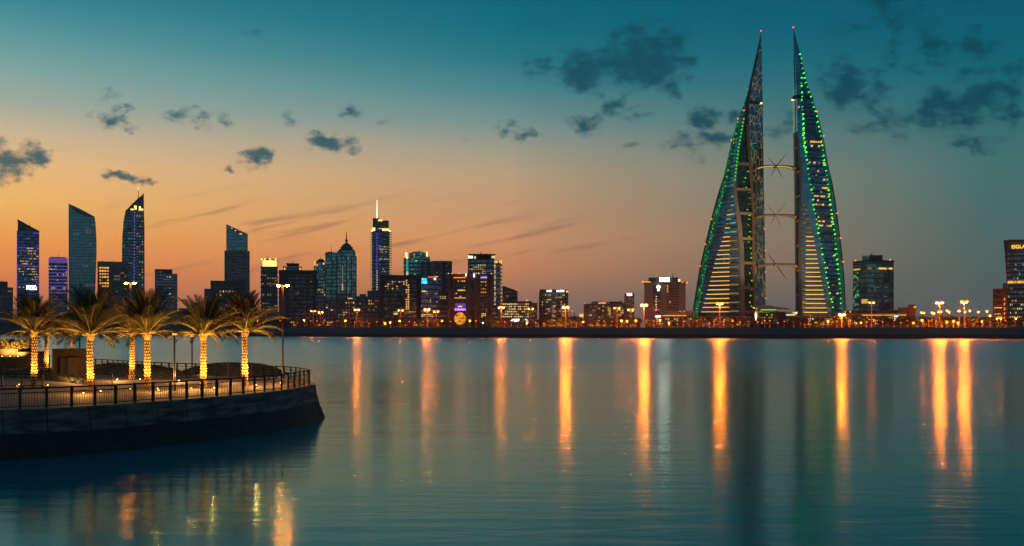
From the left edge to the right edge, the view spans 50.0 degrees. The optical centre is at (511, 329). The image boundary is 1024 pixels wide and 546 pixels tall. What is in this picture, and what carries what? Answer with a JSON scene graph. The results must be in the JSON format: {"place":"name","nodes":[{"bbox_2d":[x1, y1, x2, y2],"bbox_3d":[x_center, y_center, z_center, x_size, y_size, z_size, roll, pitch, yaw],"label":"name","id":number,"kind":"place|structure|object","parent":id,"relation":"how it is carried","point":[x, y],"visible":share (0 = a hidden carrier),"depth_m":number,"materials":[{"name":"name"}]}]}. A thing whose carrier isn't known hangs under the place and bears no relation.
{"place":"outdoors","nodes":[
{"label":"outdoors","id":0,"kind":"place"},
{"bbox_2d":[0,281,12,316],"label":"grey office block","id":1,"kind":"structure","parent":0,"point":[6,297],"depth_m":1240.89,"materials":[{"name":"metal"}]},
{"bbox_2d":[17,219,38,327],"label":"wedge top tower","id":2,"kind":"structure","parent":0,"point":[28,258],"depth_m":1289.77,"materials":[{"name":"blue glass"}]},
{"bbox_2d":[49,257,67,313],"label":"violet topped block","id":3,"kind":"structure","parent":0,"point":[58,274],"depth_m":1250.26,"materials":[{"name":"purple glass"}]},
{"bbox_2d":[69,204,96,309],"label":"curved sail tower","id":4,"kind":"structure","parent":0,"point":[82,247],"depth_m":1339.42,"materials":[{"name":"teal glass"}]},
{"bbox_2d":[97,261,127,316],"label":"beige office block","id":5,"kind":"structure","parent":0,"point":[115,274],"depth_m":1220.36,"materials":[{"name":"gold concrete"}]},
{"bbox_2d":[122,190,144,302],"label":"pointed crown tower","id":6,"kind":"structure","parent":0,"point":[133,245],"depth_m":1310.60,"materials":[{"name":"blue glass"}]},
{"bbox_2d":[0,370,306,409],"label":"pavement","id":7,"kind":"structure","parent":0,"point":[27,399],"depth_m":63.30,"materials":[{"name":"beige concrete"}]},
{"bbox_2d":[0,373,42,386],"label":"railing","id":8,"kind":"object","parent":7,"relation":"on","point":[2,376],"visible":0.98,"depth_m":67.92,"materials":[{"name":"metal"}]},
{"bbox_2d":[0,348,49,367],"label":"stepped planter","id":9,"kind":"object","parent":7,"relation":"on","point":[21,357],"visible":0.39,"depth_m":98.67,"materials":[{"name":"stone"}]},
{"bbox_2d":[0,336,41,348],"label":"hedge","id":10,"kind":"object","parent":9,"relation":"on","point":[15,343],"visible":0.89,"depth_m":99.48,"materials":[{"name":"green plant"}]},
{"bbox_2d":[0,289,71,384],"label":"date palm","id":11,"kind":"object","parent":7,"relation":"on","point":[30,311],"visible":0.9,"depth_m":68.59,"materials":[{"name":"green plant"}]},
{"bbox_2d":[0,366,87,383],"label":"grass","id":12,"kind":"structure","parent":7,"relation":"on","point":[48,374],"depth_m":80.64,"materials":[{"name":"green plant"}]},
{"bbox_2d":[24,309,64,367],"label":"date palm","id":13,"kind":"object","parent":7,"relation":"on","point":[46,352],"visible":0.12,"depth_m":94.56,"materials":[{"name":"brown plant"}]},
{"bbox_2d":[50,306,78,347],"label":"date palm","id":14,"kind":"object","parent":7,"relation":"on","point":[72,344],"visible":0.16,"depth_m":94.21,"materials":[{"name":"green plant"}]},
{"bbox_2d":[51,348,86,376],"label":"kiosk","id":15,"kind":"object","parent":7,"relation":"on","point":[70,361],"visible":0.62,"depth_m":81.72,"materials":[{"name":"brown wood"}]},
{"bbox_2d":[37,282,133,391],"bbox_3d":[-24.530,0.425,62.976,5.546,6.358,5.339,0,0,-9],"label":"date palm","id":16,"kind":"object","parent":7,"relation":"on","point":[90,312],"visible":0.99,"depth_m":62.60,"materials":[{"name":"green plant"}]},
{"bbox_2d":[94,373,112,386],"bbox_3d":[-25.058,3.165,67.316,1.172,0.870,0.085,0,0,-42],"label":"bench","id":17,"kind":"object","parent":7,"relation":"on","point":[111,374],"visible":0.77,"depth_m":67.36,"materials":[{"name":"metal"}]},
{"bbox_2d":[125,281,135,374],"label":"promenade lamp","id":18,"kind":"object","parent":7,"relation":"on","point":[133,282],"visible":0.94,"depth_m":78.86,"materials":[{"name":"metal"}]},
{"bbox_2d":[104,298,165,379],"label":"date palm","id":19,"kind":"object","parent":7,"relation":"on","point":[131,360],"visible":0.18,"depth_m":77.85,"materials":[{"name":"green plant"}]},
{"bbox_2d":[93,362,192,379],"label":"grass","id":20,"kind":"structure","parent":7,"relation":"on","point":[121,370],"depth_m":84.43,"materials":[{"name":"green plant"}]},
{"bbox_2d":[104,284,191,388],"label":"date palm","id":21,"kind":"object","parent":7,"relation":"on","point":[147,319],"visible":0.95,"depth_m":65.16,"materials":[{"name":"green plant"}]},
{"bbox_2d":[172,332,176,390],"bbox_3d":[-19.592,1.896,63.727,0.480,3.408,0.480,0,0,0],"label":"garden lamp","id":22,"kind":"object","parent":7,"relation":"on","point":[174,383],"visible":0.95,"depth_m":63.68,"materials":[{"name":"metal"}]},
{"bbox_2d":[191,335,192,373],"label":"garden lamp","id":23,"kind":"object","parent":7,"relation":"on","point":[191,356],"visible":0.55,"depth_m":83.85,"materials":[{"name":"metal"}]},
{"bbox_2d":[166,293,244,387],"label":"date palm","id":24,"kind":"object","parent":7,"relation":"on","point":[203,318],"visible":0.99,"depth_m":66.57,"materials":[{"name":"green plant"}]},
{"bbox_2d":[182,362,286,377],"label":"grass","id":25,"kind":"structure","parent":7,"relation":"on","point":[233,371],"depth_m":85.33,"materials":[{"name":"green plant"}]},
{"bbox_2d":[208,288,285,385],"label":"date palm","id":26,"kind":"object","parent":7,"relation":"on","point":[249,313],"visible":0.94,"depth_m":68.61,"materials":[{"name":"green plant"}]},
{"bbox_2d":[276,284,288,383],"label":"promenade lamp","id":27,"kind":"object","parent":7,"relation":"on","point":[286,285],"visible":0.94,"depth_m":71.59,"materials":[{"name":"metal"}]},
{"bbox_2d":[204,281,244,327],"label":"brown arcade block","id":28,"kind":"structure","parent":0,"point":[219,287],"depth_m":1119.22,"materials":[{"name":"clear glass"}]},
{"bbox_2d":[224,224,249,299],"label":"slant roof tower","id":29,"kind":"structure","parent":0,"point":[236,260],"depth_m":1180.36,"materials":[{"name":"glass"}]},
{"bbox_2d":[279,263,316,327],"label":"brown slab block","id":30,"kind":"structure","parent":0,"point":[300,292],"depth_m":999.76,"materials":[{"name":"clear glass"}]},
{"bbox_2d":[314,259,324,295],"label":"gold domed tower","id":31,"kind":"structure","parent":0,"point":[319,266],"depth_m":1079.95,"materials":[{"name":"teal glass"}]},
{"bbox_2d":[337,231,356,318],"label":"spire dome tower","id":32,"kind":"structure","parent":0,"point":[346,270],"depth_m":1050.28,"materials":[{"name":"teal glass"}]},
{"bbox_2d":[371,210,391,290],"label":"spire skyscraper","id":33,"kind":"structure","parent":0,"point":[381,245],"depth_m":1089.59,"materials":[{"name":"blue glass"}]},
{"bbox_2d":[380,275,420,327],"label":"square glass block","id":34,"kind":"structure","parent":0,"point":[400,292],"depth_m":899.89,"materials":[{"name":"black glass"}]},
{"bbox_2d":[403,252,429,274],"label":"cylinder top tower","id":35,"kind":"structure","parent":0,"point":[412,264],"depth_m":1039.89,"materials":[{"name":"teal glass"}]},
{"bbox_2d":[421,261,451,319],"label":"grey stepped tower","id":36,"kind":"structure","parent":0,"point":[441,270],"depth_m":990.12,"materials":[{"name":"stone"}]},
{"bbox_2d":[448,273,491,327],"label":"twin bay building","id":37,"kind":"structure","parent":0,"point":[469,296],"depth_m":799.37,"materials":[{"name":"brown glass"}]},
{"bbox_2d":[468,253,501,327],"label":"flared roof tower","id":38,"kind":"structure","parent":0,"point":[481,263],"depth_m":980.17,"materials":[{"name":"grey glass"}]},
{"bbox_2d":[502,286,517,302],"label":"slanted roof block","id":39,"kind":"structure","parent":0,"point":[509,294],"depth_m":940.00,"materials":[{"name":"grey glass"}]},
{"bbox_2d":[0,335,1023,545],"bbox_3d":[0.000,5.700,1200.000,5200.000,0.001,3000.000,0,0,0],"label":"water","id":40,"kind":"structure","parent":0,"point":[421,441],"depth_m":49.50,"materials":[{"name":"blue liquid"}]},
{"bbox_2d":[0,369,324,461],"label":"sea wall","id":41,"kind":"structure","parent":40,"relation":"in","point":[55,432],"depth_m":52.84,"materials":[{"name":"grey concrete"}]},
{"bbox_2d":[0,370,309,408],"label":"railing","id":42,"kind":"object","parent":41,"relation":"on","point":[302,379],"visible":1,"depth_m":55.23,"materials":[{"name":"metal"}]},
{"bbox_2d":[86,359,309,382],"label":"railing","id":43,"kind":"object","parent":41,"relation":"on","point":[216,372],"visible":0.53,"depth_m":81.59,"materials":[{"name":"metal"}]},
{"bbox_2d":[0,327,1023,338],"bbox_3d":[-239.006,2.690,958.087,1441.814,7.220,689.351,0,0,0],"label":"sea wall","id":44,"kind":"structure","parent":40,"relation":"in","point":[898,333],"depth_m":676.87,"materials":[{"name":"concrete"}]},
{"bbox_2d":[568,311,583,326],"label":"domed hall","id":45,"kind":"structure","parent":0,"point":[574,318],"depth_m":803.40,"materials":[{"name":"concrete"}]},
{"bbox_2d":[642,276,687,327],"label":"beige hotel","id":46,"kind":"structure","parent":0,"point":[662,295],"depth_m":800.22,"materials":[{"name":"concrete"}]},
{"bbox_2d":[654,310,693,327],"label":"hotel entrance pavilion","id":47,"kind":"structure","parent":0,"point":[674,315],"depth_m":745.61,"materials":[{"name":"brown concrete"}]},
{"bbox_2d":[693,30,765,327],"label":"sail tower","id":48,"kind":"structure","parent":0,"point":[731,276],"depth_m":857.56,"materials":[{"name":"glass"},{"name":"steel"},{"name":"concrete"}]},
{"bbox_2d":[754,165,795,170],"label":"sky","id":49,"kind":"structure","parent":48,"relation":"attached to","point":[793,168],"depth_m":853.58,"materials":[{"name":"metal"}]},
{"bbox_2d":[768,153,786,177],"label":"wind turbine","id":50,"kind":"object","parent":49,"relation":"on","point":[775,166],"visible":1,"depth_m":850.35,"materials":[{"name":"grey metal"}]},
{"bbox_2d":[757,214,796,218],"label":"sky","id":51,"kind":"structure","parent":48,"relation":"attached to","point":[793,216],"depth_m":853.93,"materials":[{"name":"metal"}]},
{"bbox_2d":[769,202,785,228],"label":"wind turbine","id":52,"kind":"object","parent":51,"relation":"on","point":[775,215],"visible":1,"depth_m":850.35,"materials":[{"name":"metal"}]},
{"bbox_2d":[792,27,845,327],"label":"sail tower","id":53,"kind":"structure","parent":0,"point":[819,281],"depth_m":852.11,"materials":[{"name":"glass"}]},
{"bbox_2d":[759,263,797,268],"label":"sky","id":54,"kind":"structure","parent":53,"relation":"attached to","point":[783,264],"depth_m":853.79,"materials":[{"name":"metal"}]},
{"bbox_2d":[1004,240,1023,318],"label":"slanted hotel","id":55,"kind":"structure","parent":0,"point":[1014,255],"depth_m":723.78,"materials":[{"name":"black glass"}]},
{"label":"far bank ground","id":56,"kind":"structure","parent":0,"visible":0},
{"bbox_2d":[0,316,19,327],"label":"flats","id":57,"kind":"structure","parent":56,"relation":"on","point":[8,323],"depth_m":1166.27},
{"bbox_2d":[155,269,176,327],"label":"stepped glass office","id":58,"kind":"structure","parent":56,"relation":"on","point":[166,278],"depth_m":1240.82,"materials":[{"name":"blue glass"}]},
{"bbox_2d":[176,308,191,327],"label":"flats","id":59,"kind":"structure","parent":56,"relation":"on","point":[181,316],"depth_m":1077.90,"materials":[{"name":"stone"}]},
{"bbox_2d":[256,309,280,327],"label":"flats","id":60,"kind":"structure","parent":56,"relation":"on","point":[272,314],"depth_m":981.64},
{"bbox_2d":[260,258,277,311],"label":"gold crowned apartments","id":61,"kind":"structure","parent":56,"relation":"on","point":[269,280],"depth_m":1120.34,"materials":[{"name":"concrete"}]},
{"bbox_2d":[289,319,331,327],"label":"shop row","id":62,"kind":"object","parent":56,"relation":"on","point":[328,322],"visible":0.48,"depth_m":900.55,"materials":[{"name":"gold metal"}]},
{"bbox_2d":[325,248,336,299],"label":"flat top tower","id":63,"kind":"structure","parent":56,"relation":"on","point":[331,275],"depth_m":1059.83,"materials":[{"name":"teal glass"}]},
{"bbox_2d":[316,293,355,327],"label":"terraced flats","id":64,"kind":"structure","parent":56,"relation":"on","point":[341,307],"depth_m":959.54,"materials":[{"name":"stone"}]},
{"bbox_2d":[356,291,379,318],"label":"podium flats","id":65,"kind":"structure","parent":56,"relation":"on","point":[368,305],"depth_m":1010.18,"materials":[{"name":"stone"}]},
{"bbox_2d":[352,319,387,327],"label":"shop row","id":66,"kind":"object","parent":56,"relation":"on","point":[367,326],"visible":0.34,"depth_m":849.72,"materials":[{"name":"gold metal"}]},
{"bbox_2d":[391,320,445,327],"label":"shop row","id":67,"kind":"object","parent":56,"relation":"on","point":[428,323],"visible":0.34,"depth_m":819.77,"materials":[{"name":"gold metal"}]},
{"bbox_2d":[421,276,437,319],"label":"blue sign office","id":68,"kind":"structure","parent":56,"relation":"on","point":[429,291],"depth_m":879.99,"materials":[{"name":"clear glass"}]},
{"bbox_2d":[438,304,447,327],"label":"banded annex","id":69,"kind":"object","parent":56,"relation":"on","point":[443,311],"visible":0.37,"depth_m":859.89,"materials":[{"name":"brown glass"}]},
{"bbox_2d":[442,318,454,327],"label":"shade tree","id":70,"kind":"object","parent":56,"relation":"on","point":[452,323],"visible":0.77,"depth_m":791.93,"materials":[{"name":"green plant"}]},
{"bbox_2d":[454,312,465,327],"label":"lantern sculpture","id":71,"kind":"object","parent":56,"relation":"on","point":[460,318],"visible":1,"depth_m":749.15,"materials":[{"name":"metal"}]},
{"bbox_2d":[499,300,537,327],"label":"lit low office","id":72,"kind":"structure","parent":56,"relation":"on","point":[516,310],"depth_m":849.96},
{"bbox_2d":[536,317,548,327],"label":"shade tree","id":73,"kind":"object","parent":56,"relation":"on","point":[540,320],"visible":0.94,"depth_m":757.54,"materials":[{"name":"green plant"}]},
{"bbox_2d":[538,289,567,327],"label":"curved sign office","id":74,"kind":"structure","parent":56,"relation":"on","point":[552,302],"depth_m":861.12,"materials":[{"name":"grey glass"}]},
{"bbox_2d":[540,321,581,327],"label":"shop row","id":75,"kind":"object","parent":56,"relation":"on","point":[554,325],"visible":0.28,"depth_m":769.98,"materials":[{"name":"brown concrete"}]},
{"bbox_2d":[575,320,585,327],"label":"shade tree","id":76,"kind":"object","parent":56,"relation":"on","point":[580,322],"visible":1,"depth_m":714.47,"materials":[{"name":"green plant"}]},
{"bbox_2d":[590,318,597,327],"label":"shade tree","id":77,"kind":"object","parent":56,"relation":"on","point":[593,322],"visible":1,"depth_m":713.47,"materials":[{"name":"green plant"}]},
{"bbox_2d":[581,301,623,327],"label":"long low offices","id":78,"kind":"structure","parent":56,"relation":"on","point":[602,310],"depth_m":819.60,"materials":[{"name":"stone"}]},
{"bbox_2d":[586,320,640,327],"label":"shop row","id":79,"kind":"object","parent":56,"relation":"on","point":[625,324],"visible":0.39,"depth_m":754.95,"materials":[{"name":"brown concrete"}]},
{"bbox_2d":[624,293,633,319],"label":"slim sign tower","id":80,"kind":"structure","parent":56,"relation":"on","point":[628,300],"depth_m":799.90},
{"bbox_2d":[626,315,640,327],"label":"shade tree","id":81,"kind":"object","parent":56,"relation":"on","point":[628,318],"visible":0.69,"depth_m":729.17,"materials":[{"name":"green plant"}]},
{"bbox_2d":[684,319,696,327],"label":"shade tree","id":82,"kind":"object","parent":56,"relation":"on","point":[689,321],"visible":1,"depth_m":686.28,"materials":[{"name":"green plant"}]},
{"bbox_2d":[702,315,714,327],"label":"shade tree","id":83,"kind":"object","parent":56,"relation":"on","point":[706,317],"visible":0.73,"depth_m":724.97,"materials":[{"name":"green plant"}]},
{"bbox_2d":[693,316,751,327],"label":"shop arcade","id":84,"kind":"object","parent":56,"relation":"on","point":[716,319],"visible":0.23,"depth_m":744.87,"materials":[{"name":"brown concrete"}]},
{"bbox_2d":[725,318,734,327],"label":"shade tree","id":85,"kind":"object","parent":56,"relation":"on","point":[729,322],"visible":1,"depth_m":679.97,"materials":[{"name":"green plant"}]},
{"bbox_2d":[729,314,739,327],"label":"shade tree","id":86,"kind":"object","parent":56,"relation":"on","point":[735,319],"visible":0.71,"depth_m":715.52,"materials":[{"name":"green plant"}]},
{"bbox_2d":[737,318,745,327],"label":"shade tree","id":87,"kind":"object","parent":56,"relation":"on","point":[742,321],"visible":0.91,"depth_m":685.44,"materials":[{"name":"green plant"}]},
{"bbox_2d":[736,317,747,327],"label":"shade tree","id":88,"kind":"object","parent":56,"relation":"on","point":[746,322],"visible":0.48,"depth_m":708.38,"materials":[{"name":"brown plant"}]},
{"bbox_2d":[764,316,776,327],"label":"shade tree","id":89,"kind":"object","parent":56,"relation":"on","point":[771,321],"visible":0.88,"depth_m":713.12,"materials":[{"name":"green plant"}]},
{"bbox_2d":[753,305,788,327],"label":"canopy pavilion","id":90,"kind":"structure","parent":56,"relation":"on","point":[762,312],"depth_m":799.87,"materials":[{"name":"black glass"}]},
{"bbox_2d":[786,312,796,327],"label":"link building","id":91,"kind":"structure","parent":56,"relation":"on","point":[790,314],"depth_m":804.88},
{"bbox_2d":[797,317,808,327],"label":"shade tree","id":92,"kind":"object","parent":56,"relation":"on","point":[802,322],"visible":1,"depth_m":669.06,"materials":[{"name":"brown plant"}]},
{"bbox_2d":[813,315,824,327],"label":"shade tree","id":93,"kind":"object","parent":56,"relation":"on","point":[816,319],"visible":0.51,"depth_m":703.14,"materials":[{"name":"brown plant"}]},
{"bbox_2d":[797,316,842,327],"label":"shop arcade","id":94,"kind":"object","parent":56,"relation":"on","point":[822,324],"visible":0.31,"depth_m":734.29,"materials":[{"name":"brown concrete"}]},
{"bbox_2d":[849,316,860,327],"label":"shade tree","id":95,"kind":"object","parent":56,"relation":"on","point":[854,318],"visible":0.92,"depth_m":696.47,"materials":[{"name":"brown plant"}]},
{"bbox_2d":[853,253,893,309],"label":"corner glass office","id":96,"kind":"structure","parent":56,"relation":"on","point":[873,277],"depth_m":803.84,"materials":[{"name":"glass"}]},
{"bbox_2d":[842,305,915,327],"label":"waterfront mall","id":97,"kind":"structure","parent":56,"relation":"on","point":[906,312],"depth_m":729.93,"materials":[{"name":"gold metal"}]},
{"bbox_2d":[876,315,888,326],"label":"shade tree","id":98,"kind":"object","parent":56,"relation":"on","point":[884,320],"visible":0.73,"depth_m":697.72,"materials":[{"name":"brown plant"}]},
{"bbox_2d":[905,316,915,326],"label":"shade tree","id":99,"kind":"object","parent":56,"relation":"on","point":[911,319],"visible":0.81,"depth_m":697.22,"materials":[{"name":"brown plant"}]},
{"bbox_2d":[915,315,928,323],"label":"shade tree","id":100,"kind":"object","parent":56,"relation":"on","point":[926,320],"visible":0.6,"depth_m":688.69,"materials":[{"name":"brown plant"}]},
{"bbox_2d":[932,317,943,326],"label":"shade tree","id":101,"kind":"object","parent":56,"relation":"on","point":[935,320],"visible":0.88,"depth_m":659.05,"materials":[{"name":"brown plant"}]},
{"bbox_2d":[935,301,943,326],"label":"street lamp","id":102,"kind":"object","parent":56,"relation":"on","point":[939,309],"visible":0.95,"depth_m":651.04,"materials":[{"name":"metal"}]},
{"bbox_2d":[946,315,958,322],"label":"shade tree","id":103,"kind":"object","parent":56,"relation":"on","point":[950,318],"visible":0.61,"depth_m":688.43,"materials":[{"name":"brown plant"}]},
{"bbox_2d":[918,317,991,326],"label":"shop row","id":104,"kind":"object","parent":56,"relation":"on","point":[926,325],"visible":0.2,"depth_m":733.68,"materials":[{"name":"brown concrete"}]},
{"bbox_2d":[960,300,968,326],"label":"street lamp","id":105,"kind":"object","parent":56,"relation":"on","point":[964,309],"visible":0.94,"depth_m":649.15,"materials":[{"name":"metal"}]},
{"bbox_2d":[963,317,972,326],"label":"shade tree","id":106,"kind":"object","parent":56,"relation":"on","point":[968,321],"visible":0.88,"depth_m":662.56,"materials":[{"name":"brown plant"}]},
{"bbox_2d":[972,317,981,326],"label":"shade tree","id":107,"kind":"object","parent":56,"relation":"on","point":[977,321],"visible":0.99,"depth_m":652.17,"materials":[{"name":"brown plant"}]},
{"bbox_2d":[985,316,998,326],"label":"shade tree","id":108,"kind":"object","parent":56,"relation":"on","point":[992,319],"visible":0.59,"depth_m":692.59,"materials":[{"name":"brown plant"}]},
{"bbox_2d":[991,318,1002,325],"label":"shade tree","id":109,"kind":"object","parent":56,"relation":"on","point":[995,321],"visible":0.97,"depth_m":653.76,"materials":[{"name":"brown plant"}]},
{"bbox_2d":[993,283,1006,318],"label":"orange annex","id":110,"kind":"object","parent":56,"relation":"on","point":[999,302],"visible":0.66,"depth_m":699.54,"materials":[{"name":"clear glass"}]},
{"bbox_2d":[993,320,1023,326],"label":"shop row","id":111,"kind":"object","parent":56,"relation":"on","point":[994,325],"visible":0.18,"depth_m":695.73,"materials":[{"name":"gold metal"}]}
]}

